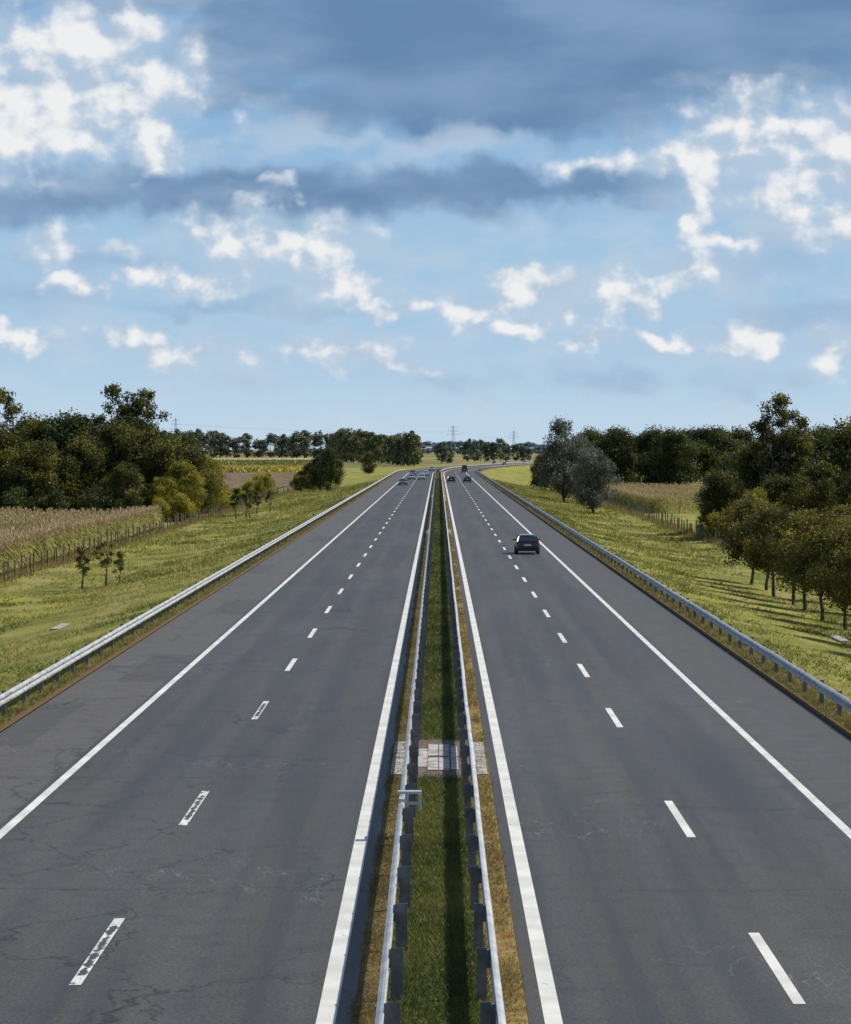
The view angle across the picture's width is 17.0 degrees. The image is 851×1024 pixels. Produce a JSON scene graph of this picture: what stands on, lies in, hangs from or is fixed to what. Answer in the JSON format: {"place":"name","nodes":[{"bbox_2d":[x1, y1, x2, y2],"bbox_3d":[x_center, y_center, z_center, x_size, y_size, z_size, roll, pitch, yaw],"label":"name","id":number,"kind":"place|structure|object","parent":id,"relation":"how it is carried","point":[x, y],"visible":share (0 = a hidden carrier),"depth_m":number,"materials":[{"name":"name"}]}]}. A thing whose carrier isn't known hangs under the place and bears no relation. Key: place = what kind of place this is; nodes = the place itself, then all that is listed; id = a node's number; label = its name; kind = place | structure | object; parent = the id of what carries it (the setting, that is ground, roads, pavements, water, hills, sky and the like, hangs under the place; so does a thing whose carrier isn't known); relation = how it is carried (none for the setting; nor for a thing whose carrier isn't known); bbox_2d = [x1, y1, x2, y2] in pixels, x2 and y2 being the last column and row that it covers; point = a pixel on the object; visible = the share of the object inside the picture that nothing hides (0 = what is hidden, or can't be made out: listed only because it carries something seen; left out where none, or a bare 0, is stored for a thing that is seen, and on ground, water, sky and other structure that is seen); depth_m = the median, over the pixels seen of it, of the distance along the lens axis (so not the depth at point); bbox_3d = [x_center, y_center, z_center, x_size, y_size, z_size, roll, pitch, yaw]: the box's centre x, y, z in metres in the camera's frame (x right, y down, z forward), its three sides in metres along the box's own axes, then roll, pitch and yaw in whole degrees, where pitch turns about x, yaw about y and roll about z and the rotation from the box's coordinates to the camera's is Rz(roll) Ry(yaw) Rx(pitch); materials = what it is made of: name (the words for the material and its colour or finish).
{"place":"outdoors","nodes":[
{"label":"outdoors","id":0,"kind":"place"},
{"bbox_2d":[0,505,164,575],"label":"corn field","id":1,"kind":"structure","parent":0,"point":[26,535],"depth_m":274.42,"materials":[{"name":"beige plant"}]},
{"bbox_2d":[215,464,306,472],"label":"sunflower field","id":2,"kind":"structure","parent":0,"point":[288,468],"depth_m":1101.20,"materials":[{"name":"plant"}]},
{"bbox_2d":[220,473,306,489],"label":"ploughed field","id":3,"kind":"structure","parent":0,"point":[280,481],"depth_m":884.20,"materials":[{"name":"soil"}]},
{"bbox_2d":[214,459,342,465],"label":"crop field","id":4,"kind":"structure","parent":0,"point":[263,462],"depth_m":1540.64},
{"bbox_2d":[0,449,850,1023],"bbox_3d":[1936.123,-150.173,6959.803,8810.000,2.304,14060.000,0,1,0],"label":"ground","id":5,"kind":"structure","parent":0,"point":[514,475],"depth_m":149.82,"materials":[{"name":"green plant"}]},
{"bbox_2d":[0,387,23,446],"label":"broadleaf tree","id":6,"kind":"object","parent":5,"relation":"on","point":[9,407],"visible":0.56,"depth_m":401.34,"materials":[{"name":"green plant"}]},
{"bbox_2d":[0,427,33,514],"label":"broadleaf tree","id":7,"kind":"object","parent":5,"relation":"on","point":[10,447],"visible":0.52,"depth_m":388.95,"materials":[{"name":"green plant"}]},
{"bbox_2d":[0,486,38,516],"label":"bush","id":8,"kind":"object","parent":5,"relation":"on","point":[14,499],"visible":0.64,"depth_m":380.55,"materials":[{"name":"green plant"}]},
{"bbox_2d":[7,411,39,453],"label":"broadleaf tree","id":9,"kind":"object","parent":5,"relation":"on","point":[20,422],"visible":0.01,"depth_m":423.99,"materials":[{"name":"green plant"}]},
{"bbox_2d":[0,436,66,510],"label":"broadleaf tree","id":10,"kind":"object","parent":5,"relation":"on","point":[41,455],"visible":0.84,"depth_m":384.62,"materials":[{"name":"green plant"}]},
{"bbox_2d":[5,413,64,510],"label":"broadleaf tree","id":11,"kind":"object","parent":5,"relation":"on","point":[30,431],"visible":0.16,"depth_m":396.67,"materials":[{"name":"green plant"}]},
{"bbox_2d":[35,488,74,513],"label":"bush","id":12,"kind":"object","parent":5,"relation":"on","point":[54,500],"visible":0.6,"depth_m":379.75,"materials":[{"name":"green plant"}]},
{"bbox_2d":[35,407,110,511],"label":"broadleaf tree","id":13,"kind":"object","parent":5,"relation":"on","point":[60,430],"visible":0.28,"depth_m":395.63,"materials":[{"name":"green plant"}]},
{"bbox_2d":[43,435,112,513],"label":"broadleaf tree","id":14,"kind":"object","parent":5,"relation":"on","point":[80,451],"visible":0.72,"depth_m":386.56,"materials":[{"name":"green plant"}]},
{"bbox_2d":[73,545,93,589],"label":"young tree","id":15,"kind":"object","parent":5,"relation":"on","point":[80,558],"visible":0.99,"depth_m":200.03,"materials":[{"name":"green plant"}]},
{"bbox_2d":[70,486,112,514],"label":"bush","id":16,"kind":"object","parent":5,"relation":"on","point":[89,500],"visible":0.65,"depth_m":379.15,"materials":[{"name":"green plant"}]},
{"bbox_2d":[90,541,115,584],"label":"young tree","id":17,"kind":"object","parent":5,"relation":"on","point":[106,560],"visible":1,"depth_m":205.13,"materials":[{"name":"green plant"}]},
{"bbox_2d":[70,415,151,510],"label":"broadleaf tree","id":18,"kind":"object","parent":5,"relation":"on","point":[118,441],"visible":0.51,"depth_m":390.32,"materials":[{"name":"green plant"}]},
{"bbox_2d":[90,381,133,449],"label":"broadleaf tree","id":19,"kind":"object","parent":5,"relation":"on","point":[112,390],"visible":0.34,"depth_m":403.16,"materials":[{"name":"green plant"}]},
{"bbox_2d":[111,551,124,582],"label":"young tree","id":20,"kind":"object","parent":5,"relation":"on","point":[120,562],"visible":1,"depth_m":204.15,"materials":[{"name":"green plant"}]},
{"bbox_2d":[99,459,146,511],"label":"broadleaf tree","id":21,"kind":"object","parent":5,"relation":"on","point":[115,490],"visible":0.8,"depth_m":383.21,"materials":[{"name":"green plant"}]},
{"bbox_2d":[91,402,155,458],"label":"broadleaf tree","id":22,"kind":"object","parent":5,"relation":"on","point":[128,409],"visible":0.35,"depth_m":399.91,"materials":[{"name":"green plant"}]},
{"bbox_2d":[110,488,148,510],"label":"bush","id":23,"kind":"object","parent":5,"relation":"on","point":[129,500],"visible":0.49,"depth_m":380.08,"materials":[{"name":"green plant"}]},
{"bbox_2d":[110,422,168,506],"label":"broadleaf tree","id":24,"kind":"object","parent":5,"relation":"on","point":[150,433],"visible":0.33,"depth_m":392.25,"materials":[{"name":"green plant"}]},
{"bbox_2d":[113,387,171,454],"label":"broadleaf tree","id":25,"kind":"object","parent":5,"relation":"on","point":[140,403],"visible":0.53,"depth_m":398.89,"materials":[{"name":"green plant"}]},
{"bbox_2d":[0,483,302,580],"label":"wire fence","id":26,"kind":"object","parent":5,"relation":"on","point":[122,537],"visible":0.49,"depth_m":292.11,"materials":[{"name":"brown wood"}]},
{"bbox_2d":[144,475,180,511],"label":"broadleaf tree","id":27,"kind":"object","parent":5,"relation":"on","point":[160,485],"visible":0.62,"depth_m":382.57,"materials":[{"name":"green plant"}]},
{"bbox_2d":[152,497,172,520],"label":"bush","id":28,"kind":"object","parent":5,"relation":"on","point":[157,501],"visible":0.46,"depth_m":377.86,"materials":[{"name":"green plant"}]},
{"bbox_2d":[135,433,199,518],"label":"broadleaf tree","id":29,"kind":"object","parent":5,"relation":"on","point":[164,455],"visible":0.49,"depth_m":388.04,"materials":[{"name":"green plant"}]},
{"bbox_2d":[168,492,196,521],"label":"bush","id":30,"kind":"object","parent":5,"relation":"on","point":[186,506],"visible":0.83,"depth_m":379.56,"materials":[{"name":"green plant"}]},
{"bbox_2d":[164,458,208,520],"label":"broadleaf tree","id":31,"kind":"object","parent":5,"relation":"on","point":[192,489],"visible":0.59,"depth_m":385.14,"materials":[{"name":"green plant"}]},
{"bbox_2d":[160,429,221,503],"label":"broadleaf tree","id":32,"kind":"object","parent":5,"relation":"on","point":[186,438],"visible":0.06,"depth_m":419.32,"materials":[{"name":"green plant"}]},
{"bbox_2d":[179,444,223,517],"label":"broadleaf tree","id":33,"kind":"object","parent":5,"relation":"on","point":[196,457],"visible":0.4,"depth_m":404.07,"materials":[{"name":"green plant"}]},
{"bbox_2d":[0,469,404,714],"bbox_3d":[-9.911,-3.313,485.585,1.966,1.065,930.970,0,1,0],"label":"guardrail","id":34,"kind":"object","parent":5,"relation":"on","point":[23,687],"visible":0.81,"depth_m":122.66,"materials":[{"name":"metal"}]},
{"bbox_2d":[204,453,229,512],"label":"broadleaf tree","id":35,"kind":"object","parent":5,"relation":"on","point":[219,473],"visible":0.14,"depth_m":429.51,"materials":[{"name":"green plant"}]},
{"bbox_2d":[228,487,242,518],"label":"young tree","id":36,"kind":"object","parent":5,"relation":"on","point":[236,492],"visible":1,"depth_m":398.29,"materials":[{"name":"green plant"}]},
{"bbox_2d":[110,427,401,457],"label":"distant tree line","id":37,"kind":"object","parent":5,"relation":"on","point":[283,443],"visible":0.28,"depth_m":2484.18,"materials":[{"name":"green plant"}]},
{"bbox_2d":[252,472,277,495],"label":"bush","id":38,"kind":"object","parent":5,"relation":"on","point":[266,479],"visible":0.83,"depth_m":559.58,"materials":[{"name":"green plant"}]},
{"bbox_2d":[0,462,532,1023],"bbox_3d":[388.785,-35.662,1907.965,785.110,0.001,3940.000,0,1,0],"label":"motorway carriageway","id":39,"kind":"structure","parent":5,"relation":"on","point":[226,902],"depth_m":64.71,"materials":[{"name":"asphalt"}]},
{"bbox_2d":[69,701,268,984],"bbox_3d":[-5.146,6.694,56.942,0.180,0.001,65.500,0,1,0],"label":"lane dash marking","id":40,"kind":"object","parent":39,"relation":"on","point":[94,955],"visible":1,"depth_m":46.68,"materials":[{"name":"paint"}]},
{"bbox_2d":[0,467,441,838],"bbox_3d":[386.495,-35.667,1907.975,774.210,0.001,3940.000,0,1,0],"label":"lane edge line","id":41,"kind":"object","parent":39,"relation":"on","point":[18,818],"visible":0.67,"depth_m":83.18,"materials":[{"name":"paint"}]},
{"bbox_2d":[316,465,486,1023],"bbox_3d":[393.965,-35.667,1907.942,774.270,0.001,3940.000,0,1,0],"label":"lane edge line","id":42,"kind":"object","parent":39,"relation":"on","point":[329,1003],"visible":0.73,"depth_m":55.81,"materials":[{"name":"paint"}]},
{"bbox_2d":[285,463,517,670],"bbox_3d":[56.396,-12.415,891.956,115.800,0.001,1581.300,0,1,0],"label":"lane dash marking","id":43,"kind":"object","parent":39,"relation":"on","point":[293,660],"visible":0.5,"depth_m":138.45,"materials":[{"name":"paint"}]},
{"bbox_2d":[289,475,308,490],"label":"bush","id":44,"kind":"object","parent":5,"relation":"on","point":[299,481],"visible":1,"depth_m":639.71,"materials":[{"name":"green plant"}]},
{"bbox_2d":[305,452,328,490],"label":"broadleaf tree","id":45,"kind":"object","parent":5,"relation":"on","point":[319,482],"visible":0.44,"depth_m":649.63,"materials":[{"name":"green plant"}]},
{"bbox_2d":[317,446,345,490],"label":"broadleaf tree","id":46,"kind":"object","parent":5,"relation":"on","point":[329,465],"visible":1,"depth_m":639.22,"materials":[{"name":"green plant"}]},
{"bbox_2d":[360,451,376,473],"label":"broadleaf tree","id":47,"kind":"object","parent":5,"relation":"on","point":[370,460],"visible":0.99,"depth_m":1059.20,"materials":[{"name":"green plant"}]},
{"bbox_2d":[324,428,424,465],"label":"roadside tree line","id":48,"kind":"object","parent":5,"relation":"on","point":[347,447],"visible":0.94,"depth_m":1604.78,"materials":[{"name":"green plant"}]},
{"bbox_2d":[0,482,850,1023],"bbox_3d":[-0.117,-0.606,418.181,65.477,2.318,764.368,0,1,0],"label":"dry grass","id":49,"kind":"structure","parent":5,"relation":"on","point":[116,544],"depth_m":92.98,"materials":[{"name":"plant"}]},
{"bbox_2d":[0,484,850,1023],"bbox_3d":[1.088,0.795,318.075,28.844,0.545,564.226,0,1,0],"label":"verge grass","id":50,"kind":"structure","parent":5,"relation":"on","point":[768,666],"depth_m":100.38,"materials":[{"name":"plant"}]},
{"bbox_2d":[375,478,492,1023],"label":"median grass","id":51,"kind":"structure","parent":5,"relation":"on","point":[438,577],"depth_m":54.54,"materials":[{"name":"plant"}]},
{"bbox_2d":[390,741,486,774],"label":"concrete drain slab","id":52,"kind":"structure","parent":5,"relation":"on","point":[424,757],"depth_m":72.67,"materials":[{"name":"concrete"}]},
{"bbox_2d":[397,739,479,777],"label":"median soil","id":53,"kind":"structure","parent":5,"relation":"on","point":[423,743],"depth_m":72.77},
{"bbox_2d":[433,441,454,463],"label":"distant tree group","id":54,"kind":"object","parent":5,"relation":"on","point":[444,449],"visible":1,"depth_m":1689.87,"materials":[{"name":"green plant"}]},
{"bbox_2d":[375,462,522,1023],"bbox_3d":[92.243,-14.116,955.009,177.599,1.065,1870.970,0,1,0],"label":"guardrail","id":55,"kind":"object","parent":5,"relation":"on","point":[386,1011],"visible":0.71,"depth_m":53.05,"materials":[{"name":"metal"}]},
{"bbox_2d":[398,790,421,809],"bbox_3d":[-0.320,6.175,58.409,0.480,0.980,0.700,0,1,0],"label":"guardrail bracket","id":56,"kind":"object","parent":55,"relation":"attached to","point":[404,799],"visible":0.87,"depth_m":58.10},
{"bbox_2d":[440,462,530,1023],"bbox_3d":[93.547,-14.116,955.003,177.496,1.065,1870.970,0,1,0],"label":"guardrail","id":57,"kind":"object","parent":5,"relation":"on","point":[492,1013],"visible":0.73,"depth_m":53.05,"materials":[{"name":"metal"}]},
{"bbox_2d":[413,440,570,453],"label":"hazy tree line","id":58,"kind":"object","parent":5,"relation":"on","point":[428,444],"visible":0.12,"depth_m":3877.82,"materials":[{"name":"green plant"}]},
{"bbox_2d":[461,438,532,461],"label":"distant tree group","id":59,"kind":"object","parent":5,"relation":"on","point":[477,448],"visible":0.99,"depth_m":1899.50,"materials":[{"name":"green plant"}]},
{"bbox_2d":[531,415,590,501],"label":"willow tree","id":60,"kind":"object","parent":5,"relation":"on","point":[557,447],"visible":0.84,"depth_m":498.31,"materials":[{"name":"green plant"}]},
{"bbox_2d":[558,432,599,497],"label":"willow tree","id":61,"kind":"object","parent":5,"relation":"on","point":[576,435],"visible":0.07,"depth_m":519.65,"materials":[{"name":"green plant"}]},
{"bbox_2d":[564,447,624,513],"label":"willow tree","id":62,"kind":"object","parent":5,"relation":"on","point":[596,492],"visible":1,"depth_m":427.21,"materials":[{"name":"green plant"}]},
{"bbox_2d":[580,425,616,479],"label":"broadleaf tree","id":63,"kind":"object","parent":5,"relation":"on","point":[591,434],"visible":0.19,"depth_m":653.87,"materials":[{"name":"green plant"}]},
{"bbox_2d":[591,424,640,485],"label":"broadleaf tree","id":64,"kind":"object","parent":5,"relation":"on","point":[615,442],"visible":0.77,"depth_m":639.98,"materials":[{"name":"green plant"}]},
{"bbox_2d":[547,483,729,544],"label":"wire fence","id":65,"kind":"object","parent":5,"relation":"on","point":[629,510],"visible":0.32,"depth_m":359.24,"materials":[{"name":"brown wood"}]},
{"bbox_2d":[442,463,850,1023],"bbox_3d":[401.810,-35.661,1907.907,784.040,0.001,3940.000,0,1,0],"label":"motorway carriageway","id":66,"kind":"structure","parent":5,"relation":"on","point":[650,912],"depth_m":64.53,"materials":[{"name":"asphalt"}]},
{"bbox_2d":[443,468,562,1023],"bbox_3d":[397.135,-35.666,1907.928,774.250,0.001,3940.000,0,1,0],"label":"lane edge line","id":67,"kind":"object","parent":66,"relation":"on","point":[548,996],"visible":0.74,"depth_m":55.81,"materials":[{"name":"paint"}]},
{"bbox_2d":[513,534,539,553],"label":"hatchback car","id":68,"kind":"object","parent":66,"relation":"on","point":[526,542],"visible":1,"depth_m":212.07,"materials":[{"name":"black paint"}]},
{"bbox_2d":[455,467,805,1003],"bbox_3d":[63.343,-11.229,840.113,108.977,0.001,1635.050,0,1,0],"label":"lane dash marking","id":69,"kind":"object","parent":66,"relation":"on","point":[792,992],"visible":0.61,"depth_m":46.11,"materials":[{"name":"paint"}]},
{"bbox_2d":[466,464,850,838],"bbox_3d":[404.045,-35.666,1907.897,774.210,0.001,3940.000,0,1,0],"label":"lane edge line","id":70,"kind":"object","parent":66,"relation":"on","point":[825,810],"visible":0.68,"depth_m":82.73,"materials":[{"name":"paint"}]},
{"bbox_2d":[628,424,686,485],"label":"broadleaf tree","id":71,"kind":"object","parent":5,"relation":"on","point":[651,437],"visible":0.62,"depth_m":636.07,"materials":[{"name":"green plant"}]},
{"bbox_2d":[477,463,850,715],"bbox_3d":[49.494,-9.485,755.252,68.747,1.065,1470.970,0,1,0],"label":"guardrail","id":72,"kind":"object","parent":5,"relation":"on","point":[837,697],"visible":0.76,"depth_m":121.89,"materials":[{"name":"metal"}]},
{"bbox_2d":[678,425,709,482],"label":"broadleaf tree","id":73,"kind":"object","parent":5,"relation":"on","point":[688,432],"visible":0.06,"depth_m":652.83,"materials":[{"name":"green plant"}]},
{"bbox_2d":[686,424,738,483],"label":"broadleaf tree","id":74,"kind":"object","parent":5,"relation":"on","point":[712,447],"visible":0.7,"depth_m":636.88,"materials":[{"name":"green plant"}]},
{"bbox_2d":[692,452,745,509],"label":"broadleaf tree","id":75,"kind":"object","parent":5,"relation":"on","point":[726,461],"visible":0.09,"depth_m":329.09,"materials":[{"name":"green plant"}]},
{"bbox_2d":[705,506,739,539],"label":"bush","id":76,"kind":"object","parent":5,"relation":"on","point":[720,517],"visible":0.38,"depth_m":299.64,"materials":[{"name":"green plant"}]},
{"bbox_2d":[695,467,753,518],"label":"broadleaf tree","id":77,"kind":"object","parent":5,"relation":"on","point":[725,486],"visible":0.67,"depth_m":306.97,"materials":[{"name":"green plant"}]},
{"bbox_2d":[701,424,749,484],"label":"broadleaf tree","id":78,"kind":"object","parent":5,"relation":"on","point":[732,447],"visible":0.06,"depth_m":646.14,"materials":[{"name":"green plant"}]},
{"bbox_2d":[713,489,767,584],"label":"orchard tree","id":79,"kind":"object","parent":5,"relation":"on","point":[740,514],"visible":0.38,"depth_m":202.35,"materials":[{"name":"green plant"}]},
{"bbox_2d":[727,424,757,452],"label":"broadleaf tree","id":80,"kind":"object","parent":5,"relation":"on","point":[740,433],"visible":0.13,"depth_m":651.66,"materials":[{"name":"green plant"}]},
{"bbox_2d":[725,437,779,511],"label":"broadleaf tree","id":81,"kind":"object","parent":5,"relation":"on","point":[744,458],"visible":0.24,"depth_m":316.68,"materials":[{"name":"green plant"}]},
{"bbox_2d":[722,496,789,589],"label":"orchard tree","id":82,"kind":"object","parent":5,"relation":"on","point":[738,532],"visible":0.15,"depth_m":194.47,"materials":[{"name":"green plant"}]},
{"bbox_2d":[738,500,794,596],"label":"orchard tree","id":83,"kind":"object","parent":5,"relation":"on","point":[762,520],"visible":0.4,"depth_m":185.44,"materials":[{"name":"green plant"}]},
{"bbox_2d":[747,390,817,501],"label":"broadleaf tree","id":84,"kind":"object","parent":5,"relation":"on","point":[778,400],"visible":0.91,"depth_m":311.58,"materials":[{"name":"green plant"}]},
{"bbox_2d":[756,472,808,510],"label":"broadleaf tree","id":85,"kind":"object","parent":5,"relation":"on","point":[777,485],"visible":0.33,"depth_m":302.10,"materials":[{"name":"green plant"}]},
{"bbox_2d":[745,436,824,506],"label":"broadleaf tree","id":86,"kind":"object","parent":5,"relation":"on","point":[789,466],"visible":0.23,"depth_m":314.10,"materials":[{"name":"green plant"}]},
{"bbox_2d":[755,407,816,498],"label":"broadleaf tree","id":87,"kind":"object","parent":5,"relation":"on","point":[802,421],"visible":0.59,"depth_m":312.91,"materials":[{"name":"green plant"}]},
{"bbox_2d":[754,506,822,604],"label":"orchard tree","id":88,"kind":"object","parent":5,"relation":"on","point":[781,516],"visible":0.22,"depth_m":177.09,"materials":[{"name":"green plant"}]},
{"bbox_2d":[767,506,830,611],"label":"orchard tree","id":89,"kind":"object","parent":5,"relation":"on","point":[792,527],"visible":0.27,"depth_m":168.68,"materials":[{"name":"green plant"}]},
{"bbox_2d":[774,507,843,620],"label":"orchard tree","id":90,"kind":"object","parent":5,"relation":"on","point":[805,558],"visible":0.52,"depth_m":159.88,"materials":[{"name":"green plant"}]},
{"bbox_2d":[788,426,838,489],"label":"broadleaf tree","id":91,"kind":"object","parent":5,"relation":"on","point":[820,443],"visible":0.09,"depth_m":321.64,"materials":[{"name":"green plant"}]},
{"bbox_2d":[782,457,847,517],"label":"broadleaf tree","id":92,"kind":"object","parent":5,"relation":"on","point":[806,494],"visible":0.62,"depth_m":298.74,"materials":[{"name":"green plant"}]},
{"bbox_2d":[801,519,850,629],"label":"orchard tree","id":93,"kind":"object","parent":5,"relation":"on","point":[835,532],"visible":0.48,"depth_m":151.54,"materials":[{"name":"green plant"}]},
{"bbox_2d":[812,415,850,514],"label":"broadleaf tree","id":94,"kind":"object","parent":5,"relation":"on","point":[841,439],"visible":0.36,"depth_m":302.95,"materials":[{"name":"green plant"}]},
{"bbox_2d":[815,527,850,612],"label":"orchard tree","id":95,"kind":"object","parent":5,"relation":"on","point":[845,588],"visible":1,"depth_m":143.07,"materials":[{"name":"green plant"}]},
{"bbox_2d":[831,467,850,506],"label":"broadleaf tree","id":96,"kind":"object","parent":5,"relation":"on","point":[845,488],"visible":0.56,"depth_m":289.87,"materials":[{"name":"green plant"}]},
{"bbox_2d":[833,503,850,520],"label":"bush","id":97,"kind":"object","parent":5,"relation":"on","point":[841,510],"visible":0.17,"depth_m":279.42,"materials":[{"name":"green plant"}]},
{"bbox_2d":[0,0,850,449],"label":"sky","id":98,"kind":"structure","parent":0,"point":[489,219],"materials":[{"name":"blue"}]},
{"bbox_2d":[589,481,713,513],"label":"corn field","id":99,"kind":"structure","parent":0,"point":[661,497],"depth_m":467.32,"materials":[{"name":"beige plant"}]},
{"label":"stubble field","id":100,"kind":"structure","parent":0,"visible":0},
{"bbox_2d":[648,425,705,487],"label":"broadleaf tree","id":101,"kind":"object","parent":100,"relation":"on","point":[676,443],"visible":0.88,"depth_m":628.83,"materials":[{"name":"green plant"}]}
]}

